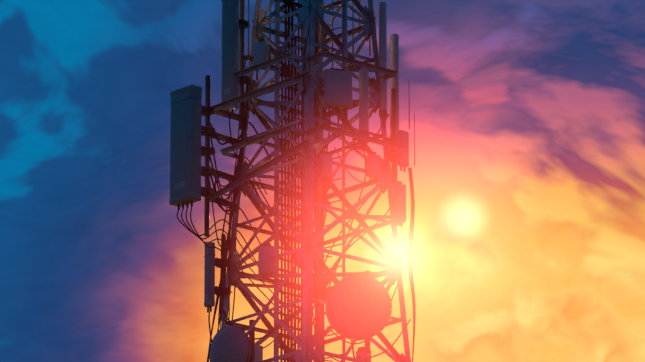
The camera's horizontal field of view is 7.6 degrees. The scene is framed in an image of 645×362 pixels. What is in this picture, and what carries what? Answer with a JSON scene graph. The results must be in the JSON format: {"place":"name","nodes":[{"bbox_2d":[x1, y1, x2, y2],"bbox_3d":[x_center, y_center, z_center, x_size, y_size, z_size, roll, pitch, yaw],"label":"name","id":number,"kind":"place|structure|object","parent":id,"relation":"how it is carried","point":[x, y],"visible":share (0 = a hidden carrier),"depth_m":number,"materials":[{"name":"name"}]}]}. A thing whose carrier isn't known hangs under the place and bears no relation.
{"place":"outdoors","nodes":[
{"label":"outdoors","id":0,"kind":"place"},
{"bbox_2d":[0,0,644,361],"label":"sky","id":1,"kind":"structure","parent":0,"point":[528,172],"materials":[{"name":"multicoloured"}]},
{"bbox_3d":[-0.105,18.574,53.808,7.500,0.300,7.500,0,-17,1],"label":"tower foundation slab","id":2,"kind":"object","parent":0,"visible":0},
{"bbox_2d":[221,0,410,361],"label":"lattice tower","id":3,"kind":"structure","parent":2,"relation":"on","point":[307,238],"depth_m":59.21,"materials":[{"name":"metal"}]},
{"bbox_2d":[204,234,231,321],"bbox_3d":[-1.279,1.170,59.181,0.352,1.100,0.160,13,-22,-37],"label":"panel antenna","id":4,"kind":"object","parent":3,"relation":"attached to","point":[211,289],"depth_m":59.08,"materials":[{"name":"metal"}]},
{"bbox_2d":[221,0,250,129],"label":"panel antenna","id":5,"kind":"object","parent":3,"relation":"attached to","point":[234,24],"depth_m":59.81,"materials":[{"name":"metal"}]},
{"bbox_2d":[209,320,262,361],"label":"microwave dish","id":6,"kind":"object","parent":3,"relation":"attached to","point":[231,343],"depth_m":58.44,"materials":[{"name":"metal"}]},
{"bbox_2d":[253,39,270,70],"bbox_3d":[-0.730,-1.547,59.637,0.170,0.390,0.200,-12,-21,34],"label":"equipment box","id":7,"kind":"object","parent":3,"relation":"attached to","point":[262,51],"depth_m":59.56,"materials":[{"name":"metal"}]},
{"bbox_2d":[258,243,278,278],"bbox_3d":[-0.643,0.979,58.757,0.200,0.430,0.210,-14,-22,39],"label":"radio","id":8,"kind":"object","parent":3,"relation":"attached to","point":[267,265],"depth_m":58.68,"materials":[{"name":"metal"}]},
{"bbox_2d":[176,25,415,361],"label":"feeder cables","id":9,"kind":"object","parent":3,"relation":"attached to","point":[234,193],"depth_m":59.15,"materials":[{"name":"rubber"}]},
{"bbox_2d":[204,0,414,236],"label":"antenna mount arms","id":10,"kind":"object","parent":3,"relation":"attached to","point":[346,61],"depth_m":59.17},
{"bbox_2d":[169,75,216,227],"bbox_3d":[-1.538,-0.393,59.109,0.533,1.950,0.406,15,-23,-41],"label":"panel antenna","id":11,"kind":"object","parent":10,"relation":"attached to","point":[189,110],"depth_m":58.96,"materials":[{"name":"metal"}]},
{"bbox_2d":[389,88,409,184],"bbox_3d":[0.916,-0.380,59.598,0.282,1.600,0.162,-14,-22,39],"label":"antenna","id":12,"kind":"object","parent":10,"relation":"attached to","point":[401,159],"depth_m":59.53,"materials":[{"name":"metal"}]},
{"bbox_2d":[230,0,394,361],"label":"cable ladder","id":13,"kind":"object","parent":3,"relation":"attached to","point":[290,197],"depth_m":59.67,"materials":[{"name":"metal"}]},
{"bbox_2d":[318,151,332,182],"bbox_3d":[0.024,-0.161,58.754,0.140,0.390,0.180,9,-19,-28],"label":"radio","id":14,"kind":"object","parent":3,"relation":"attached to","point":[326,171],"depth_m":58.68,"materials":[{"name":"metal"}]},
{"bbox_2d":[321,68,351,111],"bbox_3d":[0.161,-1.107,59.211,0.360,0.540,0.240,6,-18,-20],"label":"remote radio unit","id":15,"kind":"object","parent":3,"relation":"attached to","point":[337,87],"depth_m":59.10,"materials":[{"name":"metal"}]},
{"bbox_2d":[325,271,391,352],"bbox_3d":[0.393,1.537,58.163,0.789,1.014,0.656,4,-17,-13],"label":"microwave dish","id":16,"kind":"object","parent":3,"relation":"attached to","point":[358,307],"depth_m":57.88,"materials":[{"name":"metal"}]},
{"bbox_2d":[352,68,368,151],"bbox_3d":[0.469,-0.877,59.275,0.210,1.060,0.133,0,-17,1],"label":"tube antenna","id":17,"kind":"object","parent":3,"relation":"attached to","point":[363,102],"depth_m":59.23,"materials":[{"name":"metal"}]},
{"bbox_2d":[356,350,370,361],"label":"radio","id":18,"kind":"object","parent":3,"relation":"attached to","point":[363,354],"depth_m":58.55,"materials":[{"name":"metal"}]},
{"bbox_2d":[366,151,380,181],"bbox_3d":[0.603,-0.169,59.300,0.150,0.370,0.190,11,-20,-32],"label":"remote radio unit","id":19,"kind":"object","parent":3,"relation":"attached to","point":[373,161],"depth_m":59.22,"materials":[{"name":"metal"}]},
{"bbox_2d":[379,2,386,129],"bbox_3d":[0.748,-1.430,59.858,0.107,1.670,0.107,0,-17,1],"label":"tube antenna","id":20,"kind":"object","parent":3,"relation":"attached to","point":[383,39],"depth_m":59.86,"materials":[{"name":"metal"}]},
{"bbox_2d":[387,34,398,149],"bbox_3d":[0.863,-1.091,59.858,0.129,1.580,0.243,-10,-20,29],"label":"tube antenna","id":21,"kind":"object","parent":3,"relation":"attached to","point":[394,56],"depth_m":59.94,"materials":[{"name":"metal"}]},
{"bbox_2d":[393,181,405,226],"bbox_3d":[0.920,0.288,59.397,0.130,0.570,0.200,13,-22,-37],"label":"radio","id":22,"kind":"object","parent":3,"relation":"attached to","point":[399,191],"depth_m":59.32,"materials":[{"name":"metal"}]}
]}

